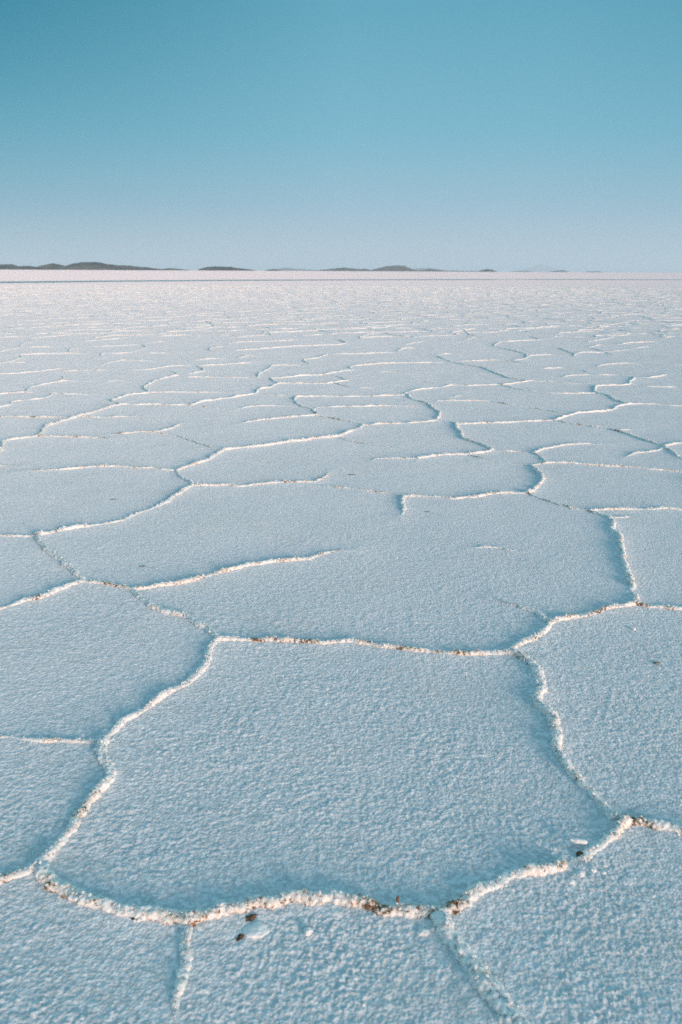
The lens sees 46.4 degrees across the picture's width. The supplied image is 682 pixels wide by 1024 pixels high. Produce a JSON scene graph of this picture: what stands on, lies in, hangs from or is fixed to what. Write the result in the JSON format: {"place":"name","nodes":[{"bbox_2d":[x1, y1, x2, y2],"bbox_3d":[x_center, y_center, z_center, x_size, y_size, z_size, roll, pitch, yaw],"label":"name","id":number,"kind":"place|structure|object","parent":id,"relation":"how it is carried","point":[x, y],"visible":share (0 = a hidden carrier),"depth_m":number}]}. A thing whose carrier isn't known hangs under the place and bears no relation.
{"place":"outdoors","nodes":[
{"label":"outdoors","id":0,"kind":"place"},
{"bbox_2d":[0,264,15,269],"bbox_3d":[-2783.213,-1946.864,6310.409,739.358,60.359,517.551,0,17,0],"label":"hill","id":1,"kind":"structure","parent":0,"point":[4,266],"depth_m":6188.49},
{"bbox_2d":[0,864,32,884],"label":"salt ridge","id":2,"kind":"structure","parent":0,"point":[20,873],"depth_m":2.05},
{"bbox_2d":[0,534,33,536],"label":"salt ridge","id":3,"kind":"structure","parent":0,"point":[15,535],"depth_m":4.66},
{"bbox_2d":[3,266,48,269],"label":"hill","id":4,"kind":"structure","parent":0,"point":[25,268],"depth_m":5630.66},
{"bbox_2d":[0,368,63,373],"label":"salt ridge","id":5,"kind":"structure","parent":0,"point":[31,371],"depth_m":12.09},
{"bbox_2d":[0,333,75,351],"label":"salt ridge","id":6,"kind":"structure","parent":0,"point":[32,340],"depth_m":17.70},
{"bbox_2d":[0,579,82,609],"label":"salt ridge","id":7,"kind":"structure","parent":0,"point":[52,591],"depth_m":3.80},
{"bbox_2d":[0,391,86,394],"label":"salt ridge","id":8,"kind":"structure","parent":0,"point":[34,392],"depth_m":10.07},
{"bbox_2d":[0,734,97,744],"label":"salt ridge","id":9,"kind":"structure","parent":0,"point":[58,739],"depth_m":2.63},
{"bbox_2d":[26,380,74,390],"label":"salt ridge","id":10,"kind":"structure","parent":0,"point":[27,389],"depth_m":10.86},
{"bbox_2d":[38,263,63,268],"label":"hill","id":11,"kind":"structure","parent":0,"point":[51,266],"depth_m":5924.45},
{"bbox_2d":[34,734,116,862],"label":"salt ridge","id":12,"kind":"structure","parent":0,"point":[51,851],"depth_m":2.33},
{"bbox_2d":[64,328,120,330],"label":"salt ridge","id":13,"kind":"structure","parent":0,"point":[96,329],"depth_m":20.70},
{"bbox_2d":[49,262,167,269],"bbox_3d":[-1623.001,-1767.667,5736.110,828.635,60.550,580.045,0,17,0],"label":"hill","id":14,"kind":"structure","parent":0,"point":[89,266],"depth_m":5561.26},
{"bbox_2d":[31,860,192,926],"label":"salt ridge","id":15,"kind":"structure","parent":0,"point":[46,876],"depth_m":1.95},
{"bbox_2d":[91,344,145,355],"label":"salt ridge","id":16,"kind":"structure","parent":0,"point":[122,352],"depth_m":15.73},
{"bbox_2d":[100,359,142,365],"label":"salt ridge","id":17,"kind":"structure","parent":0,"point":[121,360],"depth_m":13.67},
{"bbox_2d":[110,374,178,403],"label":"salt ridge","id":18,"kind":"structure","parent":0,"point":[124,395],"depth_m":10.10},
{"bbox_2d":[135,365,185,369],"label":"salt ridge","id":19,"kind":"structure","parent":0,"point":[159,367],"depth_m":12.73},
{"bbox_2d":[106,636,219,736],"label":"salt ridge","id":20,"kind":"structure","parent":0,"point":[165,693],"depth_m":2.94},
{"bbox_2d":[153,423,179,431],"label":"salt ridge","id":21,"kind":"structure","parent":0,"point":[174,426],"depth_m":7.79},
{"bbox_2d":[130,588,219,637],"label":"salt ridge","id":22,"kind":"structure","parent":0,"point":[194,621],"depth_m":3.59},
{"bbox_2d":[188,360,250,373],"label":"salt ridge","id":23,"kind":"structure","parent":0,"point":[202,368],"depth_m":13.09},
{"bbox_2d":[199,266,254,270],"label":"hill","id":24,"kind":"structure","parent":0,"point":[215,268],"depth_m":6090.70},
{"bbox_2d":[191,382,280,404],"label":"salt ridge","id":25,"kind":"structure","parent":0,"point":[238,395],"depth_m":9.87},
{"bbox_2d":[132,549,345,589],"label":"salt ridge","id":26,"kind":"structure","parent":0,"point":[197,577],"depth_m":4.12},
{"bbox_2d":[238,405,280,408],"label":"salt ridge","id":27,"kind":"structure","parent":0,"point":[260,405],"depth_m":9.21},
{"bbox_2d":[193,472,328,486],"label":"salt ridge","id":28,"kind":"structure","parent":0,"point":[259,483],"depth_m":5.81},
{"bbox_2d":[175,424,364,470],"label":"salt ridge","id":29,"kind":"structure","parent":0,"point":[212,456],"depth_m":7.11},
{"bbox_2d":[257,364,287,376],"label":"salt ridge","id":30,"kind":"structure","parent":0,"point":[268,368],"depth_m":12.56},
{"bbox_2d":[233,323,322,337],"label":"salt ridge","id":31,"kind":"structure","parent":0,"point":[277,331],"depth_m":20.41},
{"bbox_2d":[233,339,346,350],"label":"salt ridge","id":32,"kind":"structure","parent":0,"point":[297,345],"depth_m":16.52},
{"bbox_2d":[276,268,311,270],"bbox_3d":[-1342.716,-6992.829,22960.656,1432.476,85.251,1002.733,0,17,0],"label":"hill","id":33,"kind":"structure","parent":0,"point":[286,269],"depth_m":22647.71},
{"bbox_2d":[185,888,437,926],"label":"salt ridge","id":34,"kind":"structure","parent":0,"point":[305,897],"depth_m":1.95},
{"bbox_2d":[281,380,348,383],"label":"salt ridge","id":35,"kind":"structure","parent":0,"point":[315,383],"depth_m":11.04},
{"bbox_2d":[0,270,681,1023],"bbox_3d":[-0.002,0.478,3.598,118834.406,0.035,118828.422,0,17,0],"label":"salt flat","id":36,"kind":"structure","parent":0,"point":[244,770],"depth_m":3.27},
{"bbox_2d":[0,393,53,406],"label":"salt ridge","id":37,"kind":"structure","parent":36,"relation":"on","point":[11,402],"depth_m":9.48},
{"bbox_2d":[0,415,68,418],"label":"salt ridge","id":38,"kind":"structure","parent":36,"relation":"on","point":[35,416],"depth_m":8.42},
{"bbox_2d":[20,352,75,354],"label":"salt ridge","id":39,"kind":"structure","parent":36,"relation":"on","point":[47,353],"depth_m":14.77},
{"bbox_2d":[0,404,119,452],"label":"salt ridge","id":40,"kind":"structure","parent":36,"relation":"on","point":[43,429],"depth_m":7.94},
{"bbox_2d":[34,532,86,579],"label":"salt ridge","id":41,"kind":"structure","parent":36,"relation":"on","point":[71,568],"depth_m":4.28},
{"bbox_2d":[37,434,104,437],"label":"salt ridge","id":42,"kind":"structure","parent":36,"relation":"on","point":[77,436],"depth_m":7.43},
{"bbox_2d":[24,464,174,470],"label":"salt ridge","id":43,"kind":"structure","parent":36,"relation":"on","point":[100,465],"depth_m":6.27},
{"bbox_2d":[83,579,131,590],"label":"salt ridge","id":44,"kind":"structure","parent":36,"relation":"on","point":[122,586],"depth_m":3.94},
{"bbox_2d":[82,415,140,417],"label":"salt ridge","id":45,"kind":"structure","parent":36,"relation":"on","point":[109,416],"depth_m":8.46},
{"bbox_2d":[37,483,194,534],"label":"salt ridge","id":46,"kind":"structure","parent":36,"relation":"on","point":[169,499],"depth_m":4.93},
{"bbox_2d":[112,430,151,433],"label":"salt ridge","id":47,"kind":"structure","parent":36,"relation":"on","point":[126,432],"depth_m":7.63},
{"bbox_2d":[120,403,190,404],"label":"salt ridge","id":48,"kind":"structure","parent":36,"relation":"on","point":[152,404],"depth_m":9.24},
{"bbox_2d":[149,391,207,392],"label":"salt ridge","id":49,"kind":"structure","parent":36,"relation":"on","point":[181,391],"depth_m":10.19},
{"bbox_2d":[170,922,193,1021],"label":"salt ridge","id":50,"kind":"structure","parent":36,"relation":"on","point":[183,970],"depth_m":1.77},
{"bbox_2d":[175,469,193,484],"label":"salt ridge","id":51,"kind":"structure","parent":36,"relation":"on","point":[189,481],"depth_m":5.94},
{"bbox_2d":[152,431,220,449],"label":"salt ridge","id":52,"kind":"structure","parent":36,"relation":"on","point":[203,444],"depth_m":7.28},
{"bbox_2d":[236,934,244,940],"bbox_3d":[-0.237,0.997,1.867,0.017,0.005,0.025,13,21,36],"label":"mud clod","id":53,"kind":"object","parent":36,"relation":"on","point":[240,937],"visible":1,"depth_m":1.86},
{"bbox_2d":[246,914,256,921],"bbox_3d":[-0.217,0.978,1.920,0.033,0.008,0.022,-9,19,-27],"label":"mud clod","id":54,"kind":"object","parent":36,"relation":"on","point":[251,917],"visible":1,"depth_m":1.92},
{"bbox_2d":[243,921,269,937],"bbox_3d":[-0.201,0.991,1.885,0.064,0.013,0.050,-7,18,-22],"label":"salt lump","id":55,"kind":"object","parent":36,"relation":"on","point":[258,929],"visible":1,"depth_m":1.88},
{"bbox_2d":[228,339,302,343],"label":"salt ridge","id":56,"kind":"structure","parent":36,"relation":"on","point":[259,341],"depth_m":17.46},
{"bbox_2d":[242,413,315,422],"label":"salt ridge","id":57,"kind":"structure","parent":36,"relation":"on","point":[312,414],"depth_m":8.46},
{"bbox_2d":[303,927,312,935],"bbox_3d":[-0.077,0.992,1.881,0.025,0.018,0.022,-4,17,-14],"label":"salt chunk","id":58,"kind":"object","parent":36,"relation":"on","point":[307,931],"visible":1,"depth_m":1.88},
{"bbox_2d":[274,369,354,377],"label":"salt ridge","id":59,"kind":"structure","parent":36,"relation":"on","point":[310,374],"depth_m":11.87},
{"bbox_2d":[316,415,360,423],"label":"salt ridge","id":60,"kind":"structure","parent":36,"relation":"on","point":[337,419],"depth_m":8.37},
{"bbox_2d":[0,285,681,326],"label":"distant salt ridges","id":61,"kind":"object","parent":36,"relation":"on","point":[252,287],"visible":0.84,"depth_m":43.79},
{"bbox_2d":[315,485,398,495],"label":"salt ridge","id":62,"kind":"structure","parent":36,"relation":"on","point":[360,489],"depth_m":5.68},
{"bbox_2d":[338,437,392,446],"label":"salt ridge","id":63,"kind":"structure","parent":36,"relation":"on","point":[361,442],"depth_m":7.25},
{"bbox_2d":[311,404,421,414],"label":"salt ridge","id":64,"kind":"structure","parent":36,"relation":"on","point":[313,410],"depth_m":9.17},
{"bbox_2d":[341,352,391,353],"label":"salt ridge","id":65,"kind":"structure","parent":36,"relation":"on","point":[366,353],"depth_m":15.10},
{"bbox_2d":[373,457,416,459],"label":"salt ridge","id":66,"kind":"structure","parent":36,"relation":"on","point":[396,457],"depth_m":6.64},
{"bbox_2d":[365,419,436,424],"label":"salt ridge","id":67,"kind":"structure","parent":36,"relation":"on","point":[401,422],"depth_m":8.17},
{"bbox_2d":[400,494,406,514],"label":"salt ridge","id":68,"kind":"structure","parent":36,"relation":"on","point":[402,502],"depth_m":5.30},
{"bbox_2d":[404,393,427,403],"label":"salt ridge","id":69,"kind":"structure","parent":36,"relation":"on","point":[415,400],"depth_m":9.66},
{"bbox_2d":[416,928,430,935],"bbox_3d":[0.194,0.992,1.880,0.034,0.013,0.021,3,17,8],"label":"salt chunk","id":70,"kind":"object","parent":36,"relation":"on","point":[423,932],"visible":1,"depth_m":1.88},
{"bbox_2d":[428,403,440,419],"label":"salt ridge","id":71,"kind":"structure","parent":36,"relation":"on","point":[435,409],"depth_m":8.89},
{"bbox_2d":[451,384,501,385],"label":"salt ridge","id":72,"kind":"structure","parent":36,"relation":"on","point":[475,384],"depth_m":10.92},
{"bbox_2d":[469,454,529,465],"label":"salt ridge","id":73,"kind":"structure","parent":36,"relation":"on","point":[480,457],"depth_m":6.61},
{"bbox_2d":[459,419,554,423],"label":"salt ridge","id":74,"kind":"structure","parent":36,"relation":"on","point":[487,422],"depth_m":8.23},
{"bbox_2d":[494,449,532,453],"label":"salt ridge","id":75,"kind":"structure","parent":36,"relation":"on","point":[513,451],"depth_m":6.92},
{"bbox_2d":[495,598,549,622],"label":"salt ridge","id":76,"kind":"structure","parent":36,"relation":"on","point":[543,616],"depth_m":3.66},
{"bbox_2d":[525,464,545,492],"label":"salt ridge","id":77,"kind":"structure","parent":36,"relation":"on","point":[541,480],"depth_m":5.95},
{"bbox_2d":[533,452,546,461],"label":"salt ridge","id":78,"kind":"structure","parent":36,"relation":"on","point":[542,458],"depth_m":6.71},
{"bbox_2d":[528,380,580,383],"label":"salt ridge","id":79,"kind":"structure","parent":36,"relation":"on","point":[556,381],"depth_m":11.28},
{"bbox_2d":[527,492,608,516],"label":"salt ridge","id":80,"kind":"structure","parent":36,"relation":"on","point":[572,507],"depth_m":5.27},
{"bbox_2d":[566,878,575,883],"bbox_3d":[0.589,0.947,2.040,0.022,0.010,0.019,12,20,34],"label":"salt crumb","id":81,"kind":"object","parent":36,"relation":"on","point":[570,881],"visible":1,"depth_m":2.04},
{"bbox_2d":[509,600,638,649],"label":"salt ridge","id":82,"kind":"structure","parent":36,"relation":"on","point":[545,629],"depth_m":3.57},
{"bbox_2d":[570,837,587,843],"bbox_3d":[0.645,0.892,2.161,0.048,0.013,0.017,5,17,14],"label":"salt chunk","id":83,"kind":"object","parent":36,"relation":"on","point":[578,840],"visible":1,"depth_m":2.16},
{"bbox_2d":[576,870,584,877],"bbox_3d":[0.620,0.938,2.064,0.022,0.012,0.027,16,23,42],"label":"salt crumb","id":84,"kind":"object","parent":36,"relation":"on","point":[580,874],"visible":1,"depth_m":2.06},
{"bbox_2d":[556,409,612,419],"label":"salt ridge","id":85,"kind":"structure","parent":36,"relation":"on","point":[563,416],"depth_m":8.83},
{"bbox_2d":[577,814,631,862],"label":"salt ridge","id":86,"kind":"structure","parent":36,"relation":"on","point":[621,824],"depth_m":2.19},
{"bbox_2d":[611,515,630,517],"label":"salt ridge","id":87,"kind":"structure","parent":36,"relation":"on","point":[624,516],"depth_m":5.07},
{"bbox_2d":[626,447,664,456],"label":"salt ridge","id":88,"kind":"structure","parent":36,"relation":"on","point":[652,450],"depth_m":6.92},
{"bbox_2d":[662,445,681,457],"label":"salt ridge","id":89,"kind":"structure","parent":36,"relation":"on","point":[672,451],"depth_m":6.93},
{"bbox_2d":[0,279,681,282],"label":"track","id":90,"kind":"structure","parent":0,"point":[310,279],"depth_m":137.95},
{"bbox_2d":[0,0,681,272],"label":"sky","id":91,"kind":"structure","parent":0,"point":[257,135]},
{"bbox_2d":[312,267,372,270],"bbox_3d":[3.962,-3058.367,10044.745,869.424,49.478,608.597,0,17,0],"label":"hill","id":92,"kind":"structure","parent":0,"point":[344,269],"depth_m":9864.98},
{"bbox_2d":[293,394,404,408],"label":"salt ridge","id":93,"kind":"structure","parent":0,"point":[295,398],"depth_m":9.90},
{"bbox_2d":[218,635,508,655],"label":"salt ridge","id":94,"kind":"structure","parent":0,"point":[477,652],"depth_m":3.33},
{"bbox_2d":[373,265,416,270],"bbox_3d":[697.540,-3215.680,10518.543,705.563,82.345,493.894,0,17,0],"label":"hill","id":95,"kind":"structure","parent":0,"point":[396,268],"depth_m":10366.28},
{"bbox_2d":[349,362,442,368],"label":"salt ridge","id":96,"kind":"structure","parent":0,"point":[392,362],"depth_m":13.49},
{"bbox_2d":[413,268,438,270],"bbox_3d":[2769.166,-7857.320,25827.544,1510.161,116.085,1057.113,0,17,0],"label":"hill","id":97,"kind":"structure","parent":0,"point":[417,269],"depth_m":25614.65},
{"bbox_2d":[405,384,450,392],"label":"salt ridge","id":98,"kind":"structure","parent":0,"point":[427,388],"depth_m":10.58},
{"bbox_2d":[419,269,476,271],"bbox_3d":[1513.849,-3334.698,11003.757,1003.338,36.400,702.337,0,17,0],"label":"hill","id":99,"kind":"structure","parent":0,"point":[444,270],"depth_m":10770.98},
{"bbox_2d":[416,448,493,458],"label":"salt ridge","id":100,"kind":"structure","parent":0,"point":[447,453],"depth_m":6.79},
{"bbox_2d":[405,490,526,498],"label":"salt ridge","id":101,"kind":"structure","parent":0,"point":[474,495],"depth_m":5.53},
{"bbox_2d":[454,422,493,448],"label":"salt ridge","id":102,"kind":"structure","parent":0,"point":[457,428],"depth_m":7.36},
{"bbox_2d":[430,908,529,1023],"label":"salt ridge","id":103,"kind":"structure","parent":0,"point":[493,992],"depth_m":1.75},
{"bbox_2d":[477,269,496,271],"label":"hill","id":104,"kind":"structure","parent":0,"point":[487,270],"depth_m":8966.02},
{"bbox_2d":[450,361,527,384],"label":"salt ridge","id":105,"kind":"structure","parent":0,"point":[525,380],"depth_m":11.86},
{"bbox_2d":[473,545,515,550],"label":"salt ridge","id":106,"kind":"structure","parent":0,"point":[501,547],"depth_m":4.51},
{"bbox_2d":[466,359,526,363],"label":"salt ridge","id":107,"kind":"structure","parent":0,"point":[495,359],"depth_m":13.91},
{"bbox_2d":[439,399,563,413],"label":"salt ridge","id":108,"kind":"structure","parent":0,"point":[499,402],"depth_m":9.46},
{"bbox_2d":[437,859,568,914],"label":"salt ridge","id":109,"kind":"structure","parent":0,"point":[469,896],"depth_m":2.03},
{"bbox_2d":[497,347,527,360],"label":"salt ridge","id":110,"kind":"structure","parent":0,"point":[516,351],"depth_m":15.52},
{"bbox_2d":[494,336,539,345],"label":"salt ridge","id":111,"kind":"structure","parent":0,"point":[518,340],"depth_m":18.00},
{"bbox_2d":[518,264,556,271],"bbox_3d":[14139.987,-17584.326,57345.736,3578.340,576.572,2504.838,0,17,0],"label":"hill","id":112,"kind":"structure","parent":0,"point":[540,268],"depth_m":56645.65},
{"bbox_2d":[502,384,595,393],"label":"salt ridge","id":113,"kind":"structure","parent":0,"point":[551,392],"depth_m":10.26},
{"bbox_2d":[508,647,620,820],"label":"salt ridge","id":114,"kind":"structure","parent":0,"point":[552,717],"depth_m":2.69},
{"bbox_2d":[534,441,601,452],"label":"salt ridge","id":115,"kind":"structure","parent":0,"point":[547,447],"depth_m":7.15},
{"bbox_2d":[573,349,630,355],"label":"salt ridge","id":116,"kind":"structure","parent":0,"point":[597,352],"depth_m":15.47},
{"bbox_2d":[580,331,627,333],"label":"salt ridge","id":117,"kind":"structure","parent":0,"point":[603,332],"depth_m":20.69},
{"bbox_2d":[530,461,681,471],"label":"salt ridge","id":118,"kind":"structure","parent":0,"point":[607,465],"depth_m":6.41},
{"bbox_2d":[555,419,663,445],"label":"salt ridge","id":119,"kind":"structure","parent":0,"point":[630,434],"depth_m":7.85},
{"bbox_2d":[595,333,629,337],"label":"salt ridge","id":120,"kind":"structure","parent":0,"point":[611,335],"depth_m":19.66},
{"bbox_2d":[593,376,634,402],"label":"salt ridge","id":121,"kind":"structure","parent":0,"point":[611,396],"depth_m":10.71},
{"bbox_2d":[596,363,638,366],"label":"salt ridge","id":122,"kind":"structure","parent":0,"point":[615,363],"depth_m":13.56},
{"bbox_2d":[606,515,640,602],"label":"salt ridge","id":123,"kind":"structure","parent":0,"point":[630,579],"depth_m":4.26},
{"bbox_2d":[589,506,681,510],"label":"salt ridge","id":124,"kind":"structure","parent":0,"point":[628,508],"depth_m":5.24},
{"bbox_2d":[612,402,681,409],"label":"salt ridge","id":125,"kind":"structure","parent":0,"point":[615,407],"depth_m":9.38},
{"bbox_2d":[633,384,676,387],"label":"salt ridge","id":126,"kind":"structure","parent":0,"point":[658,386],"depth_m":10.86},
{"bbox_2d":[630,815,681,835],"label":"salt ridge","id":127,"kind":"structure","parent":0,"point":[658,825],"depth_m":2.23},
{"bbox_2d":[637,602,681,609],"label":"salt ridge","id":128,"kind":"structure","parent":0,"point":[668,607],"depth_m":3.71},
{"bbox_2d":[664,442,681,445],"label":"salt ridge","id":129,"kind":"structure","parent":0,"point":[669,444],"depth_m":7.21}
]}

